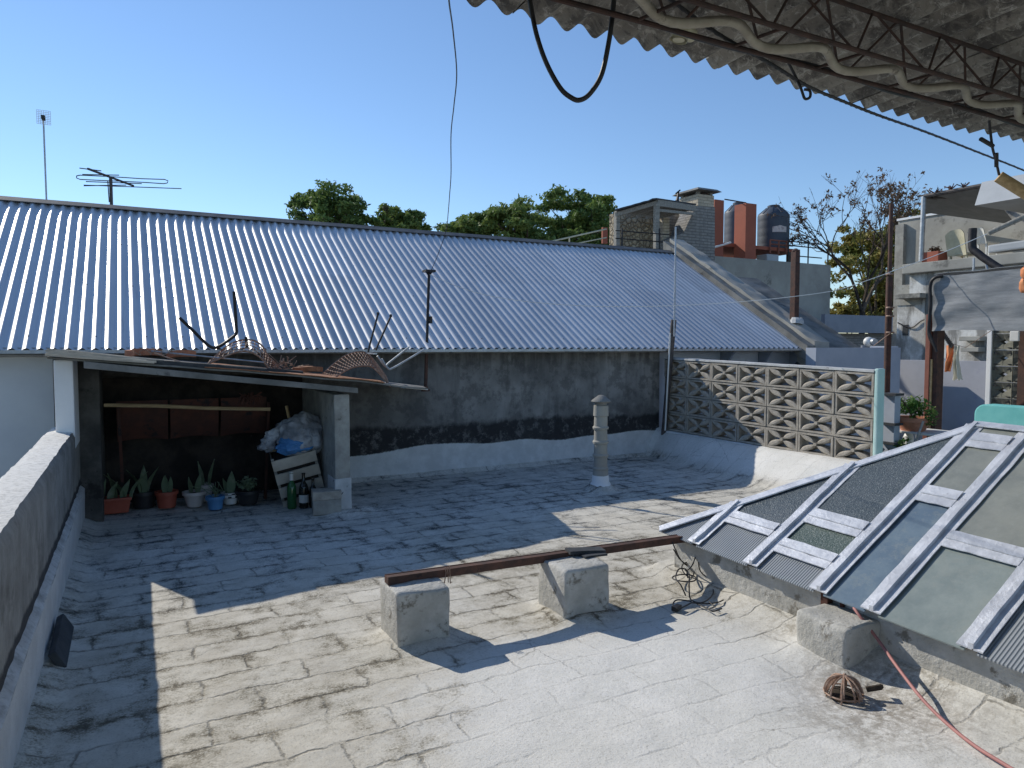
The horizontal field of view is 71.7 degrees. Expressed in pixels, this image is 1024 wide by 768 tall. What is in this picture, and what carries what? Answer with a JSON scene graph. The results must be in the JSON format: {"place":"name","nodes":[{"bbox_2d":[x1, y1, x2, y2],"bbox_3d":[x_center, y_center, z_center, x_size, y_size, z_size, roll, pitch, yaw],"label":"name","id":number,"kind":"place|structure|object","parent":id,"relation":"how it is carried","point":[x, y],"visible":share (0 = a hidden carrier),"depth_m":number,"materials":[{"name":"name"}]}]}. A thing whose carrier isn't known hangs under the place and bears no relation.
{"place":"outdoors","nodes":[
{"label":"outdoors","id":0,"kind":"place"},
{"bbox_2d":[0,0,1023,333],"label":"sky","id":1,"kind":"structure","parent":0,"point":[239,105],"materials":[{"name":"blue"}]},
{"bbox_2d":[13,426,1023,767],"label":"terrace floor","id":2,"kind":"structure","parent":0,"point":[237,634],"depth_m":3.45,"materials":[{"name":"concrete"}]},
{"bbox_2d":[0,360,84,767],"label":"parapet wall","id":3,"kind":"structure","parent":2,"relation":"on","point":[42,503],"depth_m":3.33,"materials":[{"name":"paint"}]},
{"bbox_2d":[48,614,73,667],"bbox_3d":[-2.229,1.270,3.509,0.079,0.108,0.521,-2,3,-28],"label":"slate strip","id":4,"kind":"object","parent":2,"relation":"on","point":[59,651],"visible":0.94,"depth_m":3.45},
{"bbox_2d":[104,471,147,513],"bbox_3d":[-3.544,0.963,6.361,0.510,0.377,0.166,-2,3,-28],"label":"planter box","id":5,"kind":"object","parent":2,"relation":"on","point":[114,502],"visible":0.59,"depth_m":6.34,"materials":[{"name":"ceramic"}]},
{"bbox_2d":[127,465,158,508],"bbox_3d":[-3.422,0.949,6.581,0.243,0.382,0.243,2,3,28],"label":"potted plant","id":6,"kind":"object","parent":2,"relation":"on","point":[144,496],"visible":0.87,"depth_m":6.54,"materials":[{"name":"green plant"}]},
{"bbox_2d":[154,476,178,508],"bbox_3d":[-3.203,0.991,6.575,0.204,0.299,0.204,-2,3,-28],"label":"potted plant","id":7,"kind":"object","parent":2,"relation":"on","point":[166,495],"visible":1,"depth_m":6.54,"materials":[{"name":"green plant"}]},
{"bbox_2d":[116,397,269,498],"bbox_3d":[-3.000,0.641,6.755,1.322,1.001,0.192,-2,3,-28],"label":"table","id":8,"kind":"object","parent":2,"relation":"on","point":[136,423],"visible":0.92,"depth_m":6.73,"materials":[{"name":"wood"}]},
{"bbox_2d":[182,474,206,507],"bbox_3d":[-2.960,0.987,6.612,0.214,0.302,0.214,-2,3,-28],"label":"potted plant","id":9,"kind":"object","parent":2,"relation":"on","point":[195,497],"visible":0.97,"depth_m":6.58,"materials":[{"name":"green plant"}]},
{"bbox_2d":[198,459,214,501],"bbox_3d":[-2.953,0.926,6.837,0.143,0.401,0.143,1,3,17],"label":"potted plant","id":10,"kind":"object","parent":2,"relation":"on","point":[204,486],"visible":0.51,"depth_m":6.81,"materials":[{"name":"green plant"}]},
{"bbox_2d":[191,480,224,509],"bbox_3d":[-2.783,1.015,6.501,0.288,0.259,0.185,-1,3,-9],"label":"potted plant","id":11,"kind":"object","parent":2,"relation":"on","point":[215,500],"visible":1,"depth_m":6.47,"materials":[{"name":"green plant"}]},
{"bbox_2d":[221,471,237,504],"bbox_3d":[-2.668,0.971,6.718,0.179,0.323,0.179,-2,3,-28],"label":"potted plant","id":12,"kind":"object","parent":2,"relation":"on","point":[229,485],"visible":0.77,"depth_m":6.68,"materials":[{"name":"green plant"}]},
{"bbox_2d":[45,348,428,521],"bbox_3d":[-2.281,0.428,6.715,3.454,1.536,1.463,-2,3,-28],"label":"lean to shelter","id":13,"kind":"object","parent":2,"relation":"on","point":[240,456],"visible":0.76,"depth_m":6.73,"materials":[{"name":"concrete"}]},
{"bbox_2d":[125,349,161,356],"bbox_3d":[-3.178,-0.271,6.118,0.187,0.070,0.248,2,4,36],"label":"broken brick","id":14,"kind":"object","parent":13,"relation":"on","point":[130,353],"visible":0.8,"depth_m":6.03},
{"bbox_2d":[166,350,195,356],"bbox_3d":[-2.920,-0.269,6.257,0.141,0.067,0.203,2,4,34],"label":"broken brick","id":15,"kind":"object","parent":13,"relation":"on","point":[184,352],"visible":0.77,"depth_m":6.21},
{"bbox_2d":[104,403,269,410],"bbox_3d":[-2.823,0.204,6.221,1.331,0.106,0.033,-1,3,-19],"label":"wooden pole","id":16,"kind":"object","parent":13,"relation":"attached to","point":[186,407],"visible":1,"depth_m":6.20,"materials":[{"name":"brown wood"}]},
{"bbox_2d":[237,392,261,405],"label":"dried plant","id":17,"kind":"object","parent":16,"relation":"on","point":[249,398],"visible":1,"depth_m":6.40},
{"bbox_2d":[151,350,263,362],"bbox_3d":[-2.636,-0.236,6.155,0.916,0.113,0.014,-1,3,-12],"label":"steel rod","id":18,"kind":"object","parent":13,"relation":"on","point":[207,356],"visible":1,"depth_m":6.14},
{"bbox_2d":[178,291,281,368],"bbox_3d":[-2.495,-0.456,6.370,0.903,0.753,0.395,-2,3,-28],"label":"wire chair","id":19,"kind":"object","parent":13,"relation":"on","point":[208,345],"visible":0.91,"depth_m":6.39,"materials":[{"name":"black metal"}]},
{"bbox_2d":[269,354,306,369],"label":"dry twigs","id":20,"kind":"object","parent":13,"relation":"on","point":[279,364],"visible":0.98,"depth_m":6.49,"materials":[{"name":"plant"}]},
{"bbox_2d":[292,366,322,371],"bbox_3d":[-1.951,-0.139,6.777,0.171,0.063,0.236,2,4,34],"label":"broken brick","id":21,"kind":"object","parent":13,"relation":"on","point":[310,369],"visible":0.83,"depth_m":6.71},
{"bbox_2d":[322,312,423,386],"bbox_3d":[-1.334,-0.344,6.931,0.978,0.734,0.423,-2,3,-28],"label":"wire chair","id":22,"kind":"object","parent":13,"relation":"on","point":[374,365],"visible":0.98,"depth_m":6.94,"materials":[{"name":"black metal"}]},
{"bbox_2d":[235,476,260,504],"bbox_3d":[-2.507,0.995,6.728,0.234,0.274,0.234,-2,3,-28],"label":"potted plant","id":23,"kind":"object","parent":2,"relation":"on","point":[247,492],"visible":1,"depth_m":6.68,"materials":[{"name":"green plant"}]},
{"bbox_2d":[287,472,296,508],"bbox_3d":[-2.029,0.978,6.532,0.084,0.338,0.084,-2,3,-28],"label":"wine bottle","id":24,"kind":"object","parent":2,"relation":"on","point":[291,497],"visible":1,"depth_m":6.50,"materials":[{"name":"green glass"}]},
{"bbox_2d":[269,448,323,506],"bbox_3d":[-2.057,0.870,6.813,0.514,0.642,0.451,-1,3,-21],"label":"slatted crate","id":25,"kind":"object","parent":2,"relation":"on","point":[283,466],"visible":0.69,"depth_m":6.63,"materials":[{"name":"white wood"}]},
{"bbox_2d":[257,411,322,455],"bbox_3d":[-2.074,0.480,6.696,0.637,0.436,0.402,-2,3,-28],"label":"plastic bag","id":26,"kind":"object","parent":25,"relation":"on","point":[306,428],"visible":0.78,"depth_m":6.59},
{"bbox_2d":[275,438,312,455],"bbox_3d":[-2.026,0.572,6.615,0.361,0.177,0.227,-2,3,-28],"label":"blue bag","id":27,"kind":"object","parent":25,"relation":"on","point":[288,446],"visible":0.78,"depth_m":6.52,"materials":[{"name":"plastic"}]},
{"bbox_2d":[299,472,308,508],"bbox_3d":[-1.927,0.983,6.560,0.087,0.325,0.087,-2,3,-28],"label":"wine bottle","id":28,"kind":"object","parent":2,"relation":"on","point":[303,496],"visible":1,"depth_m":6.53,"materials":[{"name":"black glass"}]},
{"bbox_2d":[309,478,315,507],"bbox_3d":[-1.847,1.009,6.585,0.072,0.270,0.072,-2,3,-28],"label":"wine bottle","id":29,"kind":"object","parent":2,"relation":"on","point":[311,487],"visible":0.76,"depth_m":6.56,"materials":[{"name":"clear glass"}]},
{"bbox_2d":[311,487,342,514],"bbox_3d":[-1.656,1.049,6.362,0.266,0.206,0.185,-1,3,-19],"label":"box","id":30,"kind":"object","parent":2,"relation":"on","point":[325,501],"visible":0.97,"depth_m":6.28,"materials":[{"name":"concrete"}]},
{"bbox_2d":[380,577,449,646],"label":"concrete block","id":31,"kind":"structure","parent":2,"relation":"on","point":[414,611],"depth_m":3.57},
{"bbox_2d":[385,534,684,585],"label":"steel beam","id":32,"kind":"structure","parent":31,"relation":"on","point":[466,568],"depth_m":3.96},
{"bbox_2d":[538,554,608,618],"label":"concrete block","id":33,"kind":"structure","parent":2,"relation":"on","point":[570,586],"depth_m":3.93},
{"bbox_2d":[565,546,607,558],"bbox_3d":[0.440,0.983,4.143,0.227,0.035,0.141,-1,3,-17],"label":"scrap sheet","id":34,"kind":"object","parent":33,"relation":"on","point":[590,552],"visible":1,"depth_m":4.13,"materials":[{"name":"metal"}]},
{"bbox_2d":[590,395,610,486],"bbox_3d":[0.929,0.600,7.422,0.278,0.973,0.278,-2,3,-28],"label":"vent pipe","id":35,"kind":"object","parent":2,"relation":"on","point":[600,475],"visible":0.98,"depth_m":7.36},
{"bbox_2d":[664,333,670,430],"bbox_3d":[2.094,-0.019,9.541,0.021,1.322,0.220,0,3,-2],"label":"conduit","id":36,"kind":"object","parent":2,"relation":"on","point":[667,381],"visible":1,"depth_m":9.53,"materials":[{"name":"white plastic"}]},
{"bbox_2d":[661,320,675,434],"bbox_3d":[2.120,0.059,9.650,0.076,1.860,0.296,-1,3,-25],"label":"leaning post","id":37,"kind":"object","parent":2,"relation":"on","point":[670,369],"visible":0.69,"depth_m":9.60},
{"bbox_2d":[673,227,676,335],"bbox_3d":[2.167,-1.358,9.433,0.028,1.447,0.024,3,4,39],"label":"slim mast","id":38,"kind":"object","parent":37,"relation":"attached to","point":[674,281],"visible":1,"depth_m":9.42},
{"bbox_2d":[671,542,723,611],"bbox_3d":[1.128,1.135,4.335,0.298,0.254,0.799,1,3,13],"label":"cable bundle","id":39,"kind":"object","parent":2,"relation":"on","point":[676,607],"visible":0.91,"depth_m":4.14,"materials":[{"name":"black rubber"}]},
{"bbox_2d":[796,603,879,668],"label":"concrete block","id":40,"kind":"structure","parent":2,"relation":"on","point":[838,635],"depth_m":3.36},
{"bbox_2d":[659,421,1023,708],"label":"skylight","id":41,"kind":"object","parent":2,"relation":"on","point":[915,549],"visible":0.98,"depth_m":3.73,"materials":[{"name":"glass"}]},
{"bbox_2d":[823,673,864,704],"bbox_3d":[1.449,1.320,3.099,0.170,0.098,0.169,-2,3,-28],"label":"drain guard","id":42,"kind":"object","parent":2,"relation":"on","point":[842,693],"visible":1,"depth_m":3.08,"materials":[{"name":"metal"}]},
{"bbox_2d":[865,684,883,691],"bbox_3d":[1.583,1.322,3.095,0.080,0.039,0.048,1,3,13],"label":"pipe","id":43,"kind":"object","parent":2,"relation":"on","point":[877,687],"visible":1,"depth_m":3.08,"materials":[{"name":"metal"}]},
{"bbox_2d":[852,607,1012,767],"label":"garden hose","id":44,"kind":"object","parent":2,"relation":"on","point":[950,726],"visible":0.98,"depth_m":2.87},
{"bbox_2d":[467,0,1023,141],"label":"corrugated canopy","id":45,"kind":"object","parent":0,"point":[996,26],"visible":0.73,"depth_m":3.17,"materials":[{"name":"metal"}]},
{"bbox_2d":[430,0,456,272],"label":"hanging wire","id":46,"kind":"object","parent":45,"relation":"hanging from","point":[452,113],"visible":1,"depth_m":4.33,"materials":[{"name":"black rubber"}]},
{"bbox_2d":[527,0,615,102],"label":"hanging hose","id":47,"kind":"object","parent":45,"relation":"hanging from","point":[569,96],"visible":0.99,"depth_m":2.49,"materials":[{"name":"black rubber"}]},
{"bbox_2d":[670,28,697,44],"bbox_3d":[0.690,-1.411,2.861,0.073,0.095,0.152,2,4,35],"label":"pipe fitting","id":48,"kind":"object","parent":45,"relation":"attached to","point":[677,39],"visible":0.4,"depth_m":2.84,"materials":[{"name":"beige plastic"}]},
{"bbox_2d":[549,0,1023,126],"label":"steel truss","id":49,"kind":"object","parent":45,"relation":"attached to","point":[848,46],"visible":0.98,"depth_m":2.84,"materials":[{"name":"metal"}]},
{"bbox_2d":[573,0,1023,127],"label":"dark cable","id":50,"kind":"object","parent":49,"relation":"attached to","point":[898,94],"visible":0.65,"depth_m":3.06,"materials":[{"name":"black rubber"}]},
{"bbox_2d":[635,0,1023,123],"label":"wavy conduit","id":51,"kind":"object","parent":49,"relation":"attached to","point":[741,26],"visible":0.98,"depth_m":2.69,"materials":[{"name":"plastic"}]},
{"bbox_2d":[668,0,1023,170],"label":"twisted cable","id":52,"kind":"object","parent":45,"relation":"attached to","point":[729,40],"visible":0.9,"depth_m":3.31,"materials":[{"name":"black rubber"}]},
{"bbox_2d":[788,64,811,99],"bbox_3d":[1.214,-1.292,3.022,0.141,0.153,0.037,-1,3,-22],"label":"cable loop","id":53,"kind":"object","parent":52,"relation":"hanging from","point":[800,86],"visible":0.96,"depth_m":3.03,"materials":[{"name":"black rubber"}]},
{"bbox_2d":[979,120,999,174],"bbox_3d":[2.693,-1.326,3.982,0.213,0.279,0.041,-2,4,-32],"label":"hanger wire","id":54,"kind":"object","parent":45,"relation":"hanging from","point":[991,145],"visible":1,"depth_m":3.97,"materials":[{"name":"black metal"}]},
{"bbox_2d":[994,172,1023,199],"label":"hanging cane","id":55,"kind":"object","parent":54,"relation":"hanging from","point":[1009,183],"visible":1,"depth_m":4.00,"materials":[{"name":"brown wood"}]},
{"bbox_2d":[757,254,778,260],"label":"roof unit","id":56,"kind":"structure","parent":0,"point":[772,257],"depth_m":21.34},
{"bbox_2d":[714,199,830,320],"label":"tank house","id":57,"kind":"structure","parent":0,"point":[737,257],"depth_m":20.89,"materials":[{"name":"grey paint"}]},
{"bbox_2d":[724,202,742,242],"bbox_3d":[7.120,-4.959,22.348,0.835,1.500,0.845,-2,3,-28],"label":"water tank","id":58,"kind":"object","parent":57,"relation":"on","point":[729,224],"visible":0.28,"depth_m":22.14,"materials":[{"name":"metal"}]},
{"bbox_2d":[757,204,789,247],"bbox_3d":[8.381,-4.972,22.735,0.977,1.485,0.987,-2,3,-28],"label":"water tank","id":59,"kind":"object","parent":57,"relation":"on","point":[776,227],"visible":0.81,"depth_m":22.35,"materials":[{"name":"plastic"}]},
{"bbox_2d":[787,240,828,264],"bbox_3d":[9.219,-4.097,22.043,1.830,0.837,0.044,-2,3,-28],"label":"roof railing","id":60,"kind":"object","parent":57,"relation":"on","point":[808,247],"visible":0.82,"depth_m":22.02,"materials":[{"name":"black metal"}]},
{"bbox_2d":[821,314,892,347],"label":"shed","id":61,"kind":"structure","parent":57,"relation":"on","point":[852,328],"depth_m":20.69,"materials":[{"name":"grey paint"}]},
{"bbox_2d":[783,433,922,456],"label":"patio floor","id":62,"kind":"structure","parent":0,"point":[901,436],"depth_m":11.12,"materials":[{"name":"concrete"}]},
{"bbox_2d":[664,357,884,460],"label":"breeze block wall","id":63,"kind":"structure","parent":62,"relation":"on","point":[837,412],"depth_m":8.08,"materials":[{"name":"white paint"}]},
{"bbox_2d":[874,204,894,392],"bbox_3d":[4.564,-0.581,8.730,0.262,3.229,0.118,0,3,4],"label":"rusty pole","id":64,"kind":"object","parent":62,"relation":"on","point":[888,322],"visible":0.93,"depth_m":8.69,"materials":[{"name":"metal"}]},
{"bbox_2d":[883,392,903,451],"bbox_3d":[4.115,0.594,7.694,0.150,0.993,0.168,-2,3,-28],"label":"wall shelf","id":65,"kind":"object","parent":62,"relation":"on","point":[892,424],"depth_m":7.67,"materials":[{"name":"stone"}]},
{"bbox_2d":[886,437,911,449],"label":"patio bush","id":66,"kind":"object","parent":62,"relation":"on","point":[903,440],"visible":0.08,"depth_m":7.63,"materials":[{"name":"green plant"}]},
{"bbox_2d":[900,428,947,435],"bbox_3d":[4.516,0.799,7.749,0.500,0.577,0.550,-2,3,-28],"label":"patio table","id":67,"kind":"object","parent":62,"relation":"on","point":[929,432],"visible":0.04,"depth_m":7.65,"materials":[{"name":"white plastic"}]},
{"bbox_2d":[900,395,938,431],"bbox_3d":[4.413,0.311,7.737,0.444,0.396,0.386,2,4,32],"label":"potted shrub","id":68,"kind":"object","parent":67,"relation":"on","point":[911,406],"visible":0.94,"depth_m":7.66,"materials":[{"name":"green plant"}]},
{"bbox_2d":[892,174,1023,360],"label":"balcony house","id":69,"kind":"structure","parent":62,"relation":"on","point":[910,299],"depth_m":13.89,"materials":[{"name":"grey concrete"}]},
{"bbox_2d":[922,246,947,261],"bbox_3d":[8.141,-2.495,13.651,0.300,0.344,0.320,-2,3,-28],"label":"balcony planter","id":70,"kind":"object","parent":69,"relation":"on","point":[936,251],"visible":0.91,"depth_m":13.56,"materials":[{"name":"ceramic"}]},
{"bbox_2d":[945,229,973,258],"bbox_3d":[8.520,-2.460,13.418,0.550,0.884,0.349,-2,3,-28],"label":"plastic chair","id":71,"kind":"object","parent":69,"relation":"on","point":[954,238],"visible":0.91,"depth_m":13.34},
{"bbox_2d":[918,183,1015,260],"bbox_3d":[8.817,-3.040,14.120,2.047,1.274,2.214,-2,3,-28],"label":"net pergola","id":72,"kind":"object","parent":69,"relation":"on","point":[959,202],"visible":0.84,"depth_m":13.69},
{"bbox_2d":[977,227,999,254],"bbox_3d":[9.157,-2.648,13.703,0.550,0.708,0.209,-2,3,-28],"label":"plastic chair","id":73,"kind":"object","parent":69,"relation":"on","point":[982,239],"visible":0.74,"depth_m":13.61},
{"bbox_2d":[988,240,1023,253],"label":"pipe","id":74,"kind":"object","parent":69,"relation":"on","point":[1007,247],"visible":1,"depth_m":12.38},
{"bbox_2d":[899,360,1017,430],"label":"courtyard wall","id":75,"kind":"structure","parent":62,"relation":"on","point":[963,399],"depth_m":11.77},
{"bbox_2d":[985,330,1023,405],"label":"breeze block screen","id":76,"kind":"object","parent":62,"relation":"on","point":[999,349],"visible":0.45,"depth_m":8.70,"materials":[{"name":"concrete"}]},
{"bbox_2d":[923,315,944,438],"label":"steel column","id":77,"kind":"structure","parent":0,"point":[933,378],"depth_m":8.09,"materials":[{"name":"brown metal"}]},
{"bbox_2d":[927,265,1023,351],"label":"tarp awning","id":78,"kind":"object","parent":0,"point":[989,299],"visible":1,"depth_m":7.52,"materials":[{"name":"grey fabric"}]},
{"bbox_2d":[1010,331,1019,340],"bbox_3d":[6.000,-0.571,8.463,0.030,0.120,0.100,-2,3,-28],"label":"junction box","id":79,"kind":"object","parent":78,"relation":"attached to","point":[1014,335],"visible":1,"depth_m":8.45,"materials":[{"name":"white plastic"}]},
{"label":"drying line","id":80,"kind":"object","parent":78,"relation":"hanging from","visible":0},
{"bbox_2d":[944,345,953,371],"bbox_3d":[5.486,-0.317,8.885,0.106,0.335,0.103,3,4,39],"label":"hanging cloth","id":81,"kind":"object","parent":80,"relation":"hanging from","point":[949,358],"visible":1,"depth_m":8.87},
{"bbox_2d":[945,333,953,347],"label":"clothes pegs","id":82,"kind":"object","parent":80,"relation":"attached to","point":[949,342],"visible":0.74,"depth_m":8.85,"materials":[{"name":"black plastic"}]},
{"bbox_2d":[953,346,962,380],"bbox_3d":[5.527,-0.256,8.787,0.099,0.428,0.100,-1,3,-13],"label":"hanging cloth","id":83,"kind":"object","parent":80,"relation":"hanging from","point":[957,374],"visible":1,"depth_m":8.79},
{"bbox_2d":[968,228,1003,267],"bbox_3d":[7.000,-1.799,10.184,0.107,0.978,0.880,-2,3,-28],"label":"stove flue","id":84,"kind":"object","parent":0,"point":[976,252],"visible":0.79,"depth_m":10.42,"materials":[{"name":"black metal"}]},
{"bbox_2d":[974,404,1023,425],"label":"teal wall","id":85,"kind":"structure","parent":0,"point":[1004,414],"depth_m":6.13,"materials":[{"name":"paint"}]},
{"bbox_2d":[1019,267,1023,292],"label":"orange peg bag","id":86,"kind":"object","parent":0,"point":[1021,285],"visible":1,"depth_m":6.66,"materials":[{"name":"fabric"}]},
{"label":"ground","id":87,"kind":"structure","parent":0,"visible":0},
{"bbox_2d":[36,109,50,198],"bbox_3d":[-8.717,-0.242,13.464,0.223,9.748,0.215,1,3,25],"label":"grid antenna","id":88,"kind":"object","parent":87,"relation":"on","point":[43,117],"visible":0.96,"depth_m":13.30,"materials":[{"name":"white metal"}]},
{"bbox_2d":[76,168,181,204],"bbox_3d":[-7.540,0.194,14.284,1.882,8.654,1.668,-2,3,-28],"label":"tv antenna","id":89,"kind":"object","parent":87,"relation":"on","point":[110,185],"visible":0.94,"depth_m":13.85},
{"bbox_2d":[284,179,381,226],"bbox_3d":[-7.435,-2.490,29.953,4.087,11.986,4.362,-2,3,-28],"label":"leafy tree","id":90,"kind":"object","parent":87,"relation":"on","point":[337,208],"visible":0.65,"depth_m":28.81,"materials":[{"name":"green plant"}]},
{"bbox_2d":[375,203,432,230],"bbox_3d":[-4.896,-2.277,31.779,2.920,11.362,2.631,-2,3,-28],"label":"leafy tree","id":91,"kind":"object","parent":87,"relation":"on","point":[396,216],"visible":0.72,"depth_m":30.87,"materials":[{"name":"green plant"}]},
{"bbox_2d":[0,196,900,477],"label":"neighbour house","id":92,"kind":"structure","parent":87,"relation":"on","point":[512,380],"depth_m":8.69,"materials":[{"name":"paint"}]},
{"bbox_2d":[421,269,435,390],"bbox_3d":[-0.963,-0.607,8.097,0.162,1.380,0.120,-2,3,-28],"label":"signal post","id":93,"kind":"object","parent":92,"relation":"attached to","point":[428,317],"visible":0.92,"depth_m":8.08,"materials":[{"name":"metal"}]},
{"bbox_2d":[430,233,988,306],"bbox_3d":[2.201,-1.280,7.942,6.278,0.830,0.119,0,3,1],"label":"clothes line","id":94,"kind":"object","parent":93,"relation":"attached to","point":[712,303],"visible":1,"depth_m":7.96,"materials":[{"name":"fabric"}]},
{"bbox_2d":[987,214,1023,234],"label":"line stick","id":95,"kind":"object","parent":94,"relation":"attached to","point":[1006,225],"visible":1,"depth_m":7.81,"materials":[{"name":"grey metal"}]},
{"bbox_2d":[609,198,695,249],"bbox_3d":[3.282,-1.993,17.504,1.985,5.111,5.232,1,3,26],"label":"shelter","id":96,"kind":"object","parent":92,"relation":"on","point":[650,224],"visible":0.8,"depth_m":17.48,"materials":[{"name":"stone"}]},
{"bbox_2d":[552,227,607,243],"bbox_3d":[1.365,-3.099,14.870,1.540,0.470,0.068,-2,3,-28],"label":"ramp railing","id":97,"kind":"object","parent":96,"relation":"attached to","point":[604,235],"visible":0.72,"depth_m":15.13,"materials":[{"name":"beige metal"}]},
{"bbox_2d":[660,187,720,261],"bbox_3d":[4.471,-3.622,18.463,1.646,2.835,1.000,-2,3,-28],"label":"brick chimney","id":98,"kind":"object","parent":96,"relation":"on","point":[697,231],"visible":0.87,"depth_m":18.28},
{"bbox_2d":[432,212,503,235],"bbox_3d":[-1.855,-2.421,33.817,3.401,11.434,3.544,-1,3,-17],"label":"leafy tree","id":99,"kind":"object","parent":87,"relation":"on","point":[475,223],"visible":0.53,"depth_m":32.51,"materials":[{"name":"green plant"}]},
{"bbox_2d":[481,193,555,240],"bbox_3d":[0.361,-2.697,33.770,4.104,11.990,4.389,-2,3,-28],"label":"leafy tree","id":100,"kind":"object","parent":87,"relation":"on","point":[519,218],"visible":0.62,"depth_m":32.40,"materials":[{"name":"green plant"}]},
{"bbox_2d":[532,183,617,244],"bbox_3d":[3.532,-3.565,35.883,4.949,13.499,5.190,-1,3,-12],"label":"leafy tree","id":101,"kind":"object","parent":87,"relation":"on","point":[587,212],"visible":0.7,"depth_m":34.59,"materials":[{"name":"green plant"}]},
{"bbox_2d":[663,238,859,364],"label":"party wall","id":102,"kind":"structure","parent":87,"relation":"on","point":[812,332],"depth_m":12.07,"materials":[{"name":"concrete"}]},
{"bbox_2d":[790,248,799,318],"bbox_3d":[4.548,-1.582,11.401,0.118,1.183,0.114,-2,3,-28],"label":"rusty post","id":103,"kind":"object","parent":102,"relation":"on","point":[795,280],"visible":0.93,"depth_m":11.36,"materials":[{"name":"metal"}]},
{"bbox_2d":[790,317,803,323],"bbox_3d":[4.609,-1.013,11.384,0.358,0.119,0.211,-2,4,-36],"label":"mortar lump","id":104,"kind":"object","parent":102,"relation":"on","point":[797,320],"visible":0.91,"depth_m":11.27,"materials":[{"name":"white paint"}]},
{"bbox_2d":[861,337,877,347],"bbox_3d":[5.814,-0.144,11.603,0.173,1.250,0.285,-2,3,-28],"label":"yard lamp","id":105,"kind":"object","parent":102,"relation":"attached to","point":[868,341],"visible":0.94,"depth_m":11.51,"materials":[{"name":"white plastic"}]},
{"bbox_2d":[767,167,945,333],"bbox_3d":[10.712,-1.423,21.950,4.664,10.699,6.226,-2,3,-28],"label":"bare tree","id":106,"kind":"object","parent":87,"relation":"on","point":[897,196],"visible":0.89,"depth_m":21.89,"materials":[{"name":"brown plant"}]},
{"bbox_2d":[822,224,894,333],"bbox_3d":[14.249,-1.347,27.925,4.849,9.931,3.994,-2,3,-28],"label":"autumn tree","id":107,"kind":"object","parent":87,"relation":"on","point":[849,250],"visible":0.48,"depth_m":27.43,"materials":[{"name":"green plant"}]},
{"bbox_2d":[883,208,929,269],"bbox_3d":[17.059,-1.949,29.816,2.730,10.929,2.948,-1,3,-12],"label":"autumn tree","id":108,"kind":"object","parent":87,"relation":"on","point":[912,211],"depth_m":29.77,"materials":[{"name":"plant"}]},
{"bbox_3d":[4.435,0.890,7.949,0.140,0.373,0.140,-2,3,-28],"label":"wooden block","id":109,"kind":"object","parent":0,"visible":0},
{"bbox_2d":[903,433,913,443],"bbox_3d":[4.435,0.604,7.934,0.110,0.190,0.107,-2,3,-28],"label":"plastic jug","id":110,"kind":"object","parent":109,"relation":"on","point":[909,436],"visible":0.34,"depth_m":7.89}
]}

